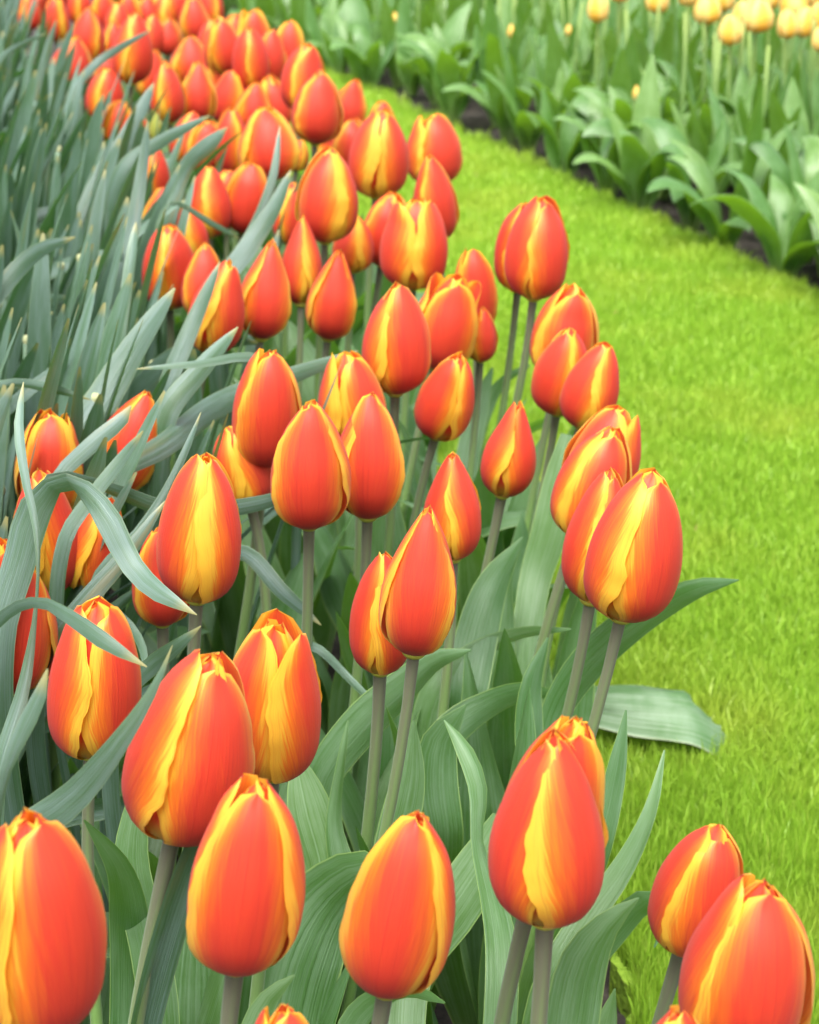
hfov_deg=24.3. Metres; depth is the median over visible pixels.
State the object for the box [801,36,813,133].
tulip plant
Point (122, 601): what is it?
daffodil clump
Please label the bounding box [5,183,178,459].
daffodil clump
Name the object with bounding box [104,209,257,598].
daffodil clump
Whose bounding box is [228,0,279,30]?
tulip plant
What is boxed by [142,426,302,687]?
tulip
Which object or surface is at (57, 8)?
tulip
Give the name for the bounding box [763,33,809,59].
tulip plant
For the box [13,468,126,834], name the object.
tulip
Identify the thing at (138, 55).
tulip
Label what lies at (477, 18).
tulip plant
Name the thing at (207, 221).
daffodil clump
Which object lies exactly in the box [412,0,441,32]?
tulip plant
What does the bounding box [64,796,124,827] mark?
daffodil clump
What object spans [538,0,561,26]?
tulip plant
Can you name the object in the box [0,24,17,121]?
daffodil clump
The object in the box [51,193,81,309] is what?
daffodil clump
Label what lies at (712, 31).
tulip plant
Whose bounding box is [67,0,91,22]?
tulip
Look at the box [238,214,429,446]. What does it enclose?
tulip
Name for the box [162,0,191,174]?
tulip
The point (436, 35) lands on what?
tulip plant
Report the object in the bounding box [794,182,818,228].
tulip plant
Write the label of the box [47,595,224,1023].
tulip
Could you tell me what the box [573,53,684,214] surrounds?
tulip plant
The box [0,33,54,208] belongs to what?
daffodil clump
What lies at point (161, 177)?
tulip
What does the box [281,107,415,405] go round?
tulip
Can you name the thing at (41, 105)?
daffodil clump
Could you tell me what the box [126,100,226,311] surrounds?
daffodil clump
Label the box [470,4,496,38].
tulip plant
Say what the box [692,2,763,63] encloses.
tulip plant
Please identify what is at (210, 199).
tulip
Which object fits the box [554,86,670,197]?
tulip plant
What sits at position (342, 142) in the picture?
tulip
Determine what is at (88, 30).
tulip
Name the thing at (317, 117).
tulip
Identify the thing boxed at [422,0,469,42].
tulip plant
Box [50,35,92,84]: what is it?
tulip
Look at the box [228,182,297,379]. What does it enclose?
tulip
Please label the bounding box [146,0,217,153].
tulip
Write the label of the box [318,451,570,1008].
tulip
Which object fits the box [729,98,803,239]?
tulip plant
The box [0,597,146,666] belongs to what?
daffodil clump
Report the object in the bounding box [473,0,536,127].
tulip plant
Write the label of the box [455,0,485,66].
tulip plant
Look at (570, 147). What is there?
tulip plant
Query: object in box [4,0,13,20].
daffodil clump
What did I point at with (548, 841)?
tulip
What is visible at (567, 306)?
tulip
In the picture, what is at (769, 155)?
tulip plant
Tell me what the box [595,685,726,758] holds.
leaf
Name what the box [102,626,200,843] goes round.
daffodil clump
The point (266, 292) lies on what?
tulip
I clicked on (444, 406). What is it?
tulip
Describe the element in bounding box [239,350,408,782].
tulip
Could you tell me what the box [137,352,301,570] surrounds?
daffodil clump
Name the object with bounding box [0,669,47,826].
daffodil clump
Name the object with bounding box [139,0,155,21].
tulip
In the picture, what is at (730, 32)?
yellow tulip
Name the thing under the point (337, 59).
tulip plant
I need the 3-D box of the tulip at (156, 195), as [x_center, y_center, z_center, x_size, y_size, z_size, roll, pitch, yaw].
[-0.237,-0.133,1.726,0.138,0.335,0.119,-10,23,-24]
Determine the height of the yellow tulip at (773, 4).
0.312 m
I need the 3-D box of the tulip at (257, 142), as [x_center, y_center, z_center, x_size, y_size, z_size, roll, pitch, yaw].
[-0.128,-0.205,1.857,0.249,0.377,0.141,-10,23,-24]
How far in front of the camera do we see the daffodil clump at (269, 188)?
1.49 m
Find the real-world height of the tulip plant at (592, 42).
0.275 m
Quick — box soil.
[23,0,818,1023]
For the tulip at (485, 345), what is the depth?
1.35 m
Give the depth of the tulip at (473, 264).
1.40 m
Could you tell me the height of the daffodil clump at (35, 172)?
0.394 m
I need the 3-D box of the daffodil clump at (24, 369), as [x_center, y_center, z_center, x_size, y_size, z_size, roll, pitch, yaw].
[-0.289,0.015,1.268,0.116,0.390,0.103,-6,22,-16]
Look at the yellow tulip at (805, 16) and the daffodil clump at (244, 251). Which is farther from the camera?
the yellow tulip at (805, 16)
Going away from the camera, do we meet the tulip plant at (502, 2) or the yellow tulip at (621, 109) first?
the yellow tulip at (621, 109)
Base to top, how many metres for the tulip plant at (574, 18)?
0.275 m
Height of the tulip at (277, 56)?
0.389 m
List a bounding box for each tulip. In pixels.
[0,537,70,831]
[0,807,106,1023]
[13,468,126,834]
[13,569,122,1023]
[14,408,83,507]
[18,0,41,74]
[36,0,48,40]
[45,0,69,49]
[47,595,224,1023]
[48,527,287,883]
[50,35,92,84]
[59,496,162,858]
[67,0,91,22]
[72,5,169,158]
[80,452,241,900]
[82,21,146,122]
[83,649,254,1023]
[85,66,123,221]
[87,58,119,125]
[91,0,127,100]
[101,100,222,260]
[104,2,145,117]
[106,551,470,1023]
[107,390,209,661]
[111,258,244,653]
[112,12,231,229]
[113,0,127,93]
[120,0,162,150]
[135,242,219,515]
[136,49,194,173]
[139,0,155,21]
[139,348,301,857]
[141,187,209,398]
[141,208,244,379]
[142,224,193,490]
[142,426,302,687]
[144,118,180,323]
[144,166,273,368]
[145,15,163,53]
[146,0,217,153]
[147,150,187,321]
[148,392,404,837]
[150,59,190,195]
[155,0,184,153]
[161,17,192,175]
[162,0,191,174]
[169,35,204,82]
[169,111,199,314]
[175,608,349,1023]
[179,60,232,252]
[184,120,243,333]
[186,64,221,192]
[186,773,368,1023]
[197,18,213,120]
[200,0,223,19]
[202,238,352,660]
[203,16,237,74]
[203,249,356,668]
[212,69,246,250]
[213,27,299,256]
[213,107,260,331]
[214,82,272,263]
[218,74,320,255]
[219,169,279,352]
[225,161,311,366]
[227,13,309,164]
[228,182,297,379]
[231,214,440,560]
[232,146,419,457]
[235,8,301,180]
[238,107,364,350]
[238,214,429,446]
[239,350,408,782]
[243,118,376,345]
[244,140,364,347]
[255,1003,308,1023]
[260,139,363,252]
[261,29,286,81]
[270,399,459,851]
[271,272,533,630]
[276,20,304,188]
[278,69,424,355]
[280,42,324,256]
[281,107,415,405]
[304,197,539,572]
[312,281,430,706]
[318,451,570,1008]
[327,79,366,341]
[330,100,393,256]
[336,400,548,745]
[338,282,598,616]
[338,810,455,1023]
[339,505,548,1018]
[340,351,474,654]
[355,433,738,1023]
[364,191,413,426]
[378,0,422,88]
[379,113,462,448]
[386,467,623,1023]
[388,715,604,1023]
[398,154,563,434]
[399,202,574,504]
[399,327,586,628]
[401,248,529,507]
[402,195,569,558]
[439,404,640,790]
[455,24,531,108]
[459,341,618,679]
[467,306,539,549]
[488,727,664,1023]
[528,24,606,50]
[533,426,631,704]
[562,0,633,148]
[603,0,630,77]
[608,59,677,138]
[609,824,743,1023]
[634,0,707,93]
[647,0,720,102]
[657,1005,698,1023]
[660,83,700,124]
[672,0,737,66]
[678,873,814,1023]
[696,0,757,96]
[698,0,787,88]
[698,14,779,185]
[726,0,776,91]
[754,8,797,108]
[757,2,818,96]
[764,27,818,129]
[767,0,779,45]
[768,0,808,74]
[796,5,814,67]
[807,0,818,73]
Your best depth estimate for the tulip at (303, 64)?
2.07 m
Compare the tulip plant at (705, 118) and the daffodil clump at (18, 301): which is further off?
the tulip plant at (705, 118)
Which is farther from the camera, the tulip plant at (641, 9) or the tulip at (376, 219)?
the tulip plant at (641, 9)
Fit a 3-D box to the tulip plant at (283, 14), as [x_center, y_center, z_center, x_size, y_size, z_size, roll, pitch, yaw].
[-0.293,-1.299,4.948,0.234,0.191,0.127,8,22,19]
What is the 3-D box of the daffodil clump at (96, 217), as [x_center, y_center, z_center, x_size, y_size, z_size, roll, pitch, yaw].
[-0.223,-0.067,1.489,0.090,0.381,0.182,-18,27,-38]
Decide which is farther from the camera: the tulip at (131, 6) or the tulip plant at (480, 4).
the tulip plant at (480, 4)
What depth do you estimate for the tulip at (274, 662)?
0.71 m
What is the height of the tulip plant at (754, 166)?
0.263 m
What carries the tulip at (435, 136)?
on the soil
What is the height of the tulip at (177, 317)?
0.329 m
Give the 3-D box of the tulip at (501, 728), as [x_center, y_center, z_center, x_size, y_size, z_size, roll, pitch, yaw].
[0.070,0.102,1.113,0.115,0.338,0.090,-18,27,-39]
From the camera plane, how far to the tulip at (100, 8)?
3.09 m
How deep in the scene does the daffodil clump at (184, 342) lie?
1.22 m
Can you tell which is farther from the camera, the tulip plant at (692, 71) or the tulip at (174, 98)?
the tulip plant at (692, 71)
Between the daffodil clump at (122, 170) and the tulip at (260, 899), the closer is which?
the tulip at (260, 899)
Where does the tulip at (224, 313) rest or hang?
on the soil
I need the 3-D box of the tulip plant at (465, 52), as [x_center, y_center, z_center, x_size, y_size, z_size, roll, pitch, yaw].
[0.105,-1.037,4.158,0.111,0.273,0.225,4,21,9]
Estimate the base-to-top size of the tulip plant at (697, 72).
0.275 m
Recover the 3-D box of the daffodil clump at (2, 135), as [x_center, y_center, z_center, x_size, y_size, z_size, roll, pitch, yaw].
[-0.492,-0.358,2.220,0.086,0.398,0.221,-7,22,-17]
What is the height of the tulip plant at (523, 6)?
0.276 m
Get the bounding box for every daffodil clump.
[0,0,35,73]
[0,0,37,109]
[0,0,50,100]
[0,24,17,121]
[0,24,37,132]
[0,31,60,135]
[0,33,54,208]
[0,64,47,143]
[0,75,5,101]
[0,90,103,229]
[0,98,72,260]
[0,129,55,279]
[0,131,5,147]
[0,228,52,436]
[0,237,92,353]
[0,245,38,433]
[0,293,65,319]
[0,304,78,526]
[0,308,12,390]
[0,317,21,374]
[0,378,90,399]
[0,382,39,825]
[0,383,14,436]
[0,473,196,826]
[0,516,131,761]
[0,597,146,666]
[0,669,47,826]
[1,123,83,285]
[3,250,103,301]
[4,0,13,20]
[4,5,52,88]
[4,9,34,78]
[5,162,81,313]
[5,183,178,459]
[6,70,88,228]
[6,273,170,521]
[6,368,48,414]
[7,146,60,224]
[8,217,137,534]
[9,233,130,527]
[10,44,28,109]
[11,169,189,596]
[18,24,89,116]
[18,213,124,362]
[19,391,164,808]
[21,0,161,103]
[26,501,164,804]
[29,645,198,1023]
[32,20,84,137]
[36,58,169,218]
[37,205,47,220]
[39,56,168,213]
[40,43,150,152]
[44,471,273,793]
[45,723,49,732]
[48,94,103,286]
[49,155,247,374]
[49,431,143,830]
[50,106,135,292]
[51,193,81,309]
[53,302,135,600]
[53,406,131,472]
[54,24,74,127]
[55,612,147,849]
[59,138,120,311]
[61,31,149,150]
[61,70,170,179]
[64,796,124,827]
[66,155,179,338]
[70,318,248,636]
[77,83,153,224]
[83,288,429,625]
[91,412,200,911]
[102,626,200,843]
[103,115,209,298]
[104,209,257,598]
[104,351,357,641]
[111,121,195,627]
[120,222,276,625]
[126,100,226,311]
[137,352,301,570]
[144,107,241,191]
[144,327,340,671]
[154,201,239,355]
[159,262,219,663]
[163,127,307,350]
[187,545,320,653]
[209,170,290,427]
[224,127,280,425]
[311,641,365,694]
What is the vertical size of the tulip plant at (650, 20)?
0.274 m
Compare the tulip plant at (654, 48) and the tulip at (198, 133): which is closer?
the tulip at (198, 133)
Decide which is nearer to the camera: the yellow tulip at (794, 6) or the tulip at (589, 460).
the tulip at (589, 460)
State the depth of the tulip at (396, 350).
1.16 m
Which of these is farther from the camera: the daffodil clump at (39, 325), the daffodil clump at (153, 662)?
the daffodil clump at (39, 325)
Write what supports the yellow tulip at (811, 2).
on the soil
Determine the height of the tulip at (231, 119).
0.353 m
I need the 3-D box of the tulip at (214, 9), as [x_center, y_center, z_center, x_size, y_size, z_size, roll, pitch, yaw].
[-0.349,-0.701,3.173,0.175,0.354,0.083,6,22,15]
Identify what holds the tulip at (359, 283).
on the soil
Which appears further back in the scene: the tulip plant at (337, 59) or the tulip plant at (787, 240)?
the tulip plant at (337, 59)
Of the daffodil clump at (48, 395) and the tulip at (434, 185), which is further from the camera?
the tulip at (434, 185)
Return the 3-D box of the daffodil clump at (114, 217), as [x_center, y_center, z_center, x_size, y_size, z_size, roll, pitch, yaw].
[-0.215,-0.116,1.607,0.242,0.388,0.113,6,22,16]
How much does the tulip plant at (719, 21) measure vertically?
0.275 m
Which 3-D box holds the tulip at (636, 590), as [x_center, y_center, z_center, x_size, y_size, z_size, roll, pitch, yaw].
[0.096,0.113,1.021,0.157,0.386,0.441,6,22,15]
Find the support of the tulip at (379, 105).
on the soil
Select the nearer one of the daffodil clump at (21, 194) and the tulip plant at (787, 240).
the daffodil clump at (21, 194)
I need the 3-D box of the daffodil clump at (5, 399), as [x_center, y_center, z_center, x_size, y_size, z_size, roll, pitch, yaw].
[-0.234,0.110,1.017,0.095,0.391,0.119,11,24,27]
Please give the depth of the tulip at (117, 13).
2.97 m
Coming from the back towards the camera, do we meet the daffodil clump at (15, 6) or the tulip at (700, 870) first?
the daffodil clump at (15, 6)
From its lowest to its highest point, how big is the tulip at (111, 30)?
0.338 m
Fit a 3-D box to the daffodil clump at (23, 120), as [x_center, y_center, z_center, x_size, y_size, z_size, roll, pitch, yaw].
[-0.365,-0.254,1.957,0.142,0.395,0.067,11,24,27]
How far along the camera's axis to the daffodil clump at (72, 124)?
2.00 m
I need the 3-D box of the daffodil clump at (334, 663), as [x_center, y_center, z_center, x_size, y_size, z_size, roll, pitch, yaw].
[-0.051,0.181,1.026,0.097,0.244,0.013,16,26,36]
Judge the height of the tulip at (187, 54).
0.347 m
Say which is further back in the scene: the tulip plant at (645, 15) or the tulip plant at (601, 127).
the tulip plant at (645, 15)
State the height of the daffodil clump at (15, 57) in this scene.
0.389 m
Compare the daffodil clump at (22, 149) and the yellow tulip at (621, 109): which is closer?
the daffodil clump at (22, 149)
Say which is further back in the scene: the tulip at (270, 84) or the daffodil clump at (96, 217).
the tulip at (270, 84)
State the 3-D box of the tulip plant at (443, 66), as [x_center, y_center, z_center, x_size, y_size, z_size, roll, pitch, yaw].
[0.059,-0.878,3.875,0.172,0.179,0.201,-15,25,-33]
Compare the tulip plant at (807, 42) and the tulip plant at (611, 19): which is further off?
the tulip plant at (611, 19)
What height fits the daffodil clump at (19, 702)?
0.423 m
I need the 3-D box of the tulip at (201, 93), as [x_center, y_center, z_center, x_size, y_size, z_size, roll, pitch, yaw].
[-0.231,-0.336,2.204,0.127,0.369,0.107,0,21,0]
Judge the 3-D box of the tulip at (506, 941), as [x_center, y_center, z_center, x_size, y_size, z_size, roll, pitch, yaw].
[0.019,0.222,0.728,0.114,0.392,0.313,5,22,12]
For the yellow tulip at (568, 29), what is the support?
on the soil
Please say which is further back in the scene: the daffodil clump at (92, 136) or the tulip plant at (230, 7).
the tulip plant at (230, 7)
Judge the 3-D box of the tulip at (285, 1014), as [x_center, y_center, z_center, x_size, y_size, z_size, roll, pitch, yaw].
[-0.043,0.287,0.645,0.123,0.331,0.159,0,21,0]
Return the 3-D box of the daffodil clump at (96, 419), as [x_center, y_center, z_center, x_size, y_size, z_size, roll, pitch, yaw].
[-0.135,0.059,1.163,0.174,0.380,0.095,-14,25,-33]
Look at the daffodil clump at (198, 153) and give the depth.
1.60 m
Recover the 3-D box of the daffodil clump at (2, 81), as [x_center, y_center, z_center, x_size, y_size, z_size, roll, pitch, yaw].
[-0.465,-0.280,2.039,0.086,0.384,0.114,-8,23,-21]
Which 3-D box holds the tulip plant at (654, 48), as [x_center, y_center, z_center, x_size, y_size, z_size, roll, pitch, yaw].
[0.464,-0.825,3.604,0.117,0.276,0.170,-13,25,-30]
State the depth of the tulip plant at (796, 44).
3.84 m
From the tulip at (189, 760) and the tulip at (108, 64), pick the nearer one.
the tulip at (189, 760)
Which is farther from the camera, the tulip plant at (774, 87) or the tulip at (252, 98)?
the tulip plant at (774, 87)
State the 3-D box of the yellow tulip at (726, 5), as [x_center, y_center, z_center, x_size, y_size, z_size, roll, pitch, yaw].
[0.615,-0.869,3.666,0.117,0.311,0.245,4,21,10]
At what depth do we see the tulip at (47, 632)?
0.84 m
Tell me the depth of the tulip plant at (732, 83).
3.46 m
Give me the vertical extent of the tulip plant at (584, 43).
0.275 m
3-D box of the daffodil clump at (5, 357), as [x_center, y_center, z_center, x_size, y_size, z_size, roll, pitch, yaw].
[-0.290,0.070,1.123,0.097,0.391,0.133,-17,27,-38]
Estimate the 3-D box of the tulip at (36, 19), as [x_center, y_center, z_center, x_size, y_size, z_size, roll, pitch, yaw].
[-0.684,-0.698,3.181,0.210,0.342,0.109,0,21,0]
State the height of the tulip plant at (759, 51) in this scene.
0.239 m
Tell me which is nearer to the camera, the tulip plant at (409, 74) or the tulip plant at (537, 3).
the tulip plant at (409, 74)
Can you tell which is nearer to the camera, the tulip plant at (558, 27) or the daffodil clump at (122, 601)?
the daffodil clump at (122, 601)
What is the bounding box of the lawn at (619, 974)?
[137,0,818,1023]
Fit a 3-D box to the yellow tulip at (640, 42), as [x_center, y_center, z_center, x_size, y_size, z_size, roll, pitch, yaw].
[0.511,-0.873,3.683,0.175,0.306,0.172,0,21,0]
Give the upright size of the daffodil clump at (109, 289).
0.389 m
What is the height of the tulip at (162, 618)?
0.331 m
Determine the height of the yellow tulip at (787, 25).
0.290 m
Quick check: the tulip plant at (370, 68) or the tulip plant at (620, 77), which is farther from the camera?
the tulip plant at (370, 68)
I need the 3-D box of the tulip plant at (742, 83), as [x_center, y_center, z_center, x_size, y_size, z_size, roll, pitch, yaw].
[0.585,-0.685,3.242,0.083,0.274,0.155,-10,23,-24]
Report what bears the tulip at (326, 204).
on the soil
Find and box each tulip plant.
[222,0,231,17]
[227,1,232,12]
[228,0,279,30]
[232,0,239,14]
[234,0,289,31]
[238,0,245,9]
[267,0,326,43]
[274,0,321,25]
[305,0,331,70]
[316,0,379,78]
[320,0,372,14]
[327,23,394,91]
[333,0,380,80]
[364,0,373,20]
[367,0,397,74]
[389,0,422,33]
[394,0,412,10]
[395,0,444,96]
[395,23,473,113]
[397,33,485,125]
[405,0,472,104]
[412,0,426,13]
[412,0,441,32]
[420,0,447,12]
[421,0,473,40]
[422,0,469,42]
[433,0,473,69]
[441,30,565,142]
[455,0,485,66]
[468,0,497,14]
[469,0,537,72]
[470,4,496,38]
[472,0,532,36]
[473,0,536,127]
[480,0,534,71]
[481,12,591,153]
[496,0,532,17]
[517,0,553,32]
[518,34,580,112]
[522,0,554,50]
[524,66,607,152]
[525,85,595,178]
[526,2,603,92]
[530,0,546,8]
[531,0,593,71]
[532,0,554,21]
[532,0,559,19]
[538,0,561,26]
[538,0,577,15]
[554,0,595,48]
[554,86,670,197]
[561,0,590,83]
[561,47,633,146]
[563,0,610,78]
[569,0,649,91]
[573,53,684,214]
[573,87,683,122]
[578,0,641,33]
[582,0,618,46]
[582,79,710,200]
[584,0,633,64]
[595,3,654,57]
[602,10,656,103]
[627,0,675,29]
[632,20,726,115]
[638,0,642,14]
[640,0,692,31]
[640,116,741,227]
[641,0,661,41]
[643,12,661,39]
[644,13,732,124]
[646,2,698,79]
[647,81,798,249]
[648,9,701,45]
[657,10,674,64]
[661,14,701,51]
[665,12,711,53]
[669,0,725,78]
[670,41,756,201]
[675,10,718,49]
[678,20,746,112]
[685,33,763,144]
[690,170,818,285]
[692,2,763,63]
[694,38,725,68]
[696,21,764,100]
[698,43,781,110]
[702,0,748,58]
[708,8,817,98]
[708,46,800,187]
[718,0,778,28]
[718,23,785,128]
[719,32,801,130]
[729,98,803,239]
[731,137,813,264]
[736,59,761,80]
[751,32,771,74]
[763,6,797,73]
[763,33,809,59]
[766,29,817,62]
[769,77,818,139]
[779,20,815,101]
[779,131,805,182]
[785,123,818,276]
[789,106,808,145]
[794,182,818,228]
[797,186,818,250]
[798,36,810,68]
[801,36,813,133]
[813,65,818,126]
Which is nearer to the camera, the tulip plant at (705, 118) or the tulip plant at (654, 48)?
the tulip plant at (705, 118)
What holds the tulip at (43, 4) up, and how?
on the soil
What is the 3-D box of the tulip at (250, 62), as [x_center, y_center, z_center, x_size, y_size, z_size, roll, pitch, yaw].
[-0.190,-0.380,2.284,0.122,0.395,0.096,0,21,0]
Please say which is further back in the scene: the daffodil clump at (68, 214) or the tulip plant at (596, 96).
the tulip plant at (596, 96)
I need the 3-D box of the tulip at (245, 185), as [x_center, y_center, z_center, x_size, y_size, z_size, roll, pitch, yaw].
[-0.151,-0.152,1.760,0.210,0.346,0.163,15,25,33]
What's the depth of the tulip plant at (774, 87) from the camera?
3.27 m
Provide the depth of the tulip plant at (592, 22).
4.26 m
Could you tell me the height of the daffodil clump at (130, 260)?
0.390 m
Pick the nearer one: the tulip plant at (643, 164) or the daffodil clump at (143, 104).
the daffodil clump at (143, 104)
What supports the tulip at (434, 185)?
on the soil
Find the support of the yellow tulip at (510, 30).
on the soil
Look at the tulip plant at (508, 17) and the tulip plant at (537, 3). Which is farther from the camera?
the tulip plant at (537, 3)
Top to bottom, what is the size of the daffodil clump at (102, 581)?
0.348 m
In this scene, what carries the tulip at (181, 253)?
on the soil
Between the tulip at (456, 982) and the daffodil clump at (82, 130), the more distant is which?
the daffodil clump at (82, 130)
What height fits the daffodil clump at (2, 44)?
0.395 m
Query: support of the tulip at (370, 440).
on the soil
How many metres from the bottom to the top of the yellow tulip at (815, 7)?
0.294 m
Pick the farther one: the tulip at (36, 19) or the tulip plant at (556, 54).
the tulip plant at (556, 54)
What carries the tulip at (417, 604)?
on the soil
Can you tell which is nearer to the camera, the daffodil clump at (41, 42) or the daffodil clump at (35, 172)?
the daffodil clump at (35, 172)
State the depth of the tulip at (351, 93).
2.18 m
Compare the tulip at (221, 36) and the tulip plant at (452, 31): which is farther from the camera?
the tulip plant at (452, 31)
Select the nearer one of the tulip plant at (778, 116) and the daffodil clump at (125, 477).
the daffodil clump at (125, 477)
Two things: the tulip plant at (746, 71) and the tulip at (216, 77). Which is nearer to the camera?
the tulip at (216, 77)
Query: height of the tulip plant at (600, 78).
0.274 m
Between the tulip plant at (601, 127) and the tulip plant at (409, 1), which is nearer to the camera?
the tulip plant at (601, 127)
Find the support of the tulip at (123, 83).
on the soil
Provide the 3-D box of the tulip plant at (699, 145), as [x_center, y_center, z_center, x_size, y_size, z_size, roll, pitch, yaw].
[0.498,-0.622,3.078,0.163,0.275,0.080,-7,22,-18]
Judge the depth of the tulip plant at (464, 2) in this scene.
4.44 m
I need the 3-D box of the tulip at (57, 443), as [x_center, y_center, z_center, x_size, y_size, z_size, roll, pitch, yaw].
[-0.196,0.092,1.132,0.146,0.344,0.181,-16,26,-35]
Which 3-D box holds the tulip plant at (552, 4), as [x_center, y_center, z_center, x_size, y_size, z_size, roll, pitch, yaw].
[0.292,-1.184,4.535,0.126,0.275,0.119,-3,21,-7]
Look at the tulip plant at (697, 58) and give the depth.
3.89 m
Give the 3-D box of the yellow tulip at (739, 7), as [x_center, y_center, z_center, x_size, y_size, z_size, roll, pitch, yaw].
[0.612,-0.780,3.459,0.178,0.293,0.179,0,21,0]
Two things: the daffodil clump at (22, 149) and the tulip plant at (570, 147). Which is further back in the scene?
the tulip plant at (570, 147)
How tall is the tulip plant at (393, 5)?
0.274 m
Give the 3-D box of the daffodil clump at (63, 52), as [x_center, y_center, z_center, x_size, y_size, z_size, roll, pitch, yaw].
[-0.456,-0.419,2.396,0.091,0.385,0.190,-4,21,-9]
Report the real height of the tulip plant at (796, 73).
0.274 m
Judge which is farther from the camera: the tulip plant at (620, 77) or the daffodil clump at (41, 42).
the tulip plant at (620, 77)
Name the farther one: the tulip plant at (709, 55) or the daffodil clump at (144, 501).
the tulip plant at (709, 55)
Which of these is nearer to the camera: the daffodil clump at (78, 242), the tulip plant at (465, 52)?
the daffodil clump at (78, 242)
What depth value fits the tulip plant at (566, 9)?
4.15 m
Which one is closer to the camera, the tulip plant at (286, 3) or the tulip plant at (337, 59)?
the tulip plant at (337, 59)
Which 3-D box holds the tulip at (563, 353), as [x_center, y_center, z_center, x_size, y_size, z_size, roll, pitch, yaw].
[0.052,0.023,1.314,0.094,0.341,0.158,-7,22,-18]
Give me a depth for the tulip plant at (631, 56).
3.44 m
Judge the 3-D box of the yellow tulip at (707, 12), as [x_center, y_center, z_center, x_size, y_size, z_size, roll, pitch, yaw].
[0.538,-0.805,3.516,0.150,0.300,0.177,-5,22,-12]
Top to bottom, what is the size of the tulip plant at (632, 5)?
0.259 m
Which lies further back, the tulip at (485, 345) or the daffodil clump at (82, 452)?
the tulip at (485, 345)
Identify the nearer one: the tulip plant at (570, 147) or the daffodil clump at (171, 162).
the daffodil clump at (171, 162)
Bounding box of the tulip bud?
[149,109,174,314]
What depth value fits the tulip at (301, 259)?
1.47 m
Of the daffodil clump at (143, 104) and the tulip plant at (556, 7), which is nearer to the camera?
the daffodil clump at (143, 104)
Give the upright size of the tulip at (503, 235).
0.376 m
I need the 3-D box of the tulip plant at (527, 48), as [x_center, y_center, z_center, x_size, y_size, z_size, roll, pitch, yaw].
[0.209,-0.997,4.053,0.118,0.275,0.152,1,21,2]
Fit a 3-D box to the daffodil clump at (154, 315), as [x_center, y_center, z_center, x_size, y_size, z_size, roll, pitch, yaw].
[-0.099,0.040,1.211,0.267,0.382,0.039,-12,24,-28]
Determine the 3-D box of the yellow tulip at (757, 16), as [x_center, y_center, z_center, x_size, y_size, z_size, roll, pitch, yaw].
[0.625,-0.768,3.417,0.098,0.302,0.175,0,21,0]
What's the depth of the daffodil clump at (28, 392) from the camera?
1.23 m
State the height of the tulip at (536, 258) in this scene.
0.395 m
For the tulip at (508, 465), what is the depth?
1.06 m
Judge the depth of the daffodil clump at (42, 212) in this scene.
1.83 m
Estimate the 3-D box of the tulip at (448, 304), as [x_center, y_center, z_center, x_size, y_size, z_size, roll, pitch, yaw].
[-0.008,-0.010,1.390,0.214,0.348,0.152,-8,22,-19]
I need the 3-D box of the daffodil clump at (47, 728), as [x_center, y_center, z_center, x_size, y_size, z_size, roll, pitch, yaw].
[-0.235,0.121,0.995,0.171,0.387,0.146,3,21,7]
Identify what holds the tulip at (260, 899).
on the soil
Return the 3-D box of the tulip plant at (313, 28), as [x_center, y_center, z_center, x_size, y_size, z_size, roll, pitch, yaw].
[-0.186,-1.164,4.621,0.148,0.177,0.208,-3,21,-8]
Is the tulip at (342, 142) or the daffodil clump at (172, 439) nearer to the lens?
the daffodil clump at (172, 439)
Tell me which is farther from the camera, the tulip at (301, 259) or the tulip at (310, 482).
the tulip at (301, 259)
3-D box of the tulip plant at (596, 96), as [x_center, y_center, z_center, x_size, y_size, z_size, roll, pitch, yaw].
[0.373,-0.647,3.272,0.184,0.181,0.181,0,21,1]
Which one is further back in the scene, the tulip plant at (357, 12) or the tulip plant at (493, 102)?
the tulip plant at (357, 12)
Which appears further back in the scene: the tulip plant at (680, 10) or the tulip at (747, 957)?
the tulip plant at (680, 10)
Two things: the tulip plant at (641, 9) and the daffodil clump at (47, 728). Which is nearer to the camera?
the daffodil clump at (47, 728)
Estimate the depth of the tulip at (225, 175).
1.80 m
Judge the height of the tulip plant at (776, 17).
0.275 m
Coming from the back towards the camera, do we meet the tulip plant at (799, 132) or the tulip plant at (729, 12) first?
the tulip plant at (729, 12)
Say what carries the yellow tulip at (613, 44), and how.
on the soil
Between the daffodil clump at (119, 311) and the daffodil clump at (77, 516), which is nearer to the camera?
the daffodil clump at (77, 516)
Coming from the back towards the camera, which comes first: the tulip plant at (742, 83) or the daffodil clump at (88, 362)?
the tulip plant at (742, 83)
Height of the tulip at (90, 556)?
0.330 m
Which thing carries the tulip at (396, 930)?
on the soil
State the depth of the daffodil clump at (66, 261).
1.57 m
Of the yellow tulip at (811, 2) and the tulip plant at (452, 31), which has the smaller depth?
the yellow tulip at (811, 2)
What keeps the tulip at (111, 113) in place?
on the soil
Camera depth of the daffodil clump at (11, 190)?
1.82 m
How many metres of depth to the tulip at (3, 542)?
0.89 m
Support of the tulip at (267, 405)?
on the soil
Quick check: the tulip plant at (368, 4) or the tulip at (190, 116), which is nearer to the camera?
the tulip at (190, 116)
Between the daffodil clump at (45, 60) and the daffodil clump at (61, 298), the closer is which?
the daffodil clump at (61, 298)
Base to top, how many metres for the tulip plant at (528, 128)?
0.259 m
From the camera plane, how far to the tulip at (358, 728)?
0.89 m
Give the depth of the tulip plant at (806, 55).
3.93 m

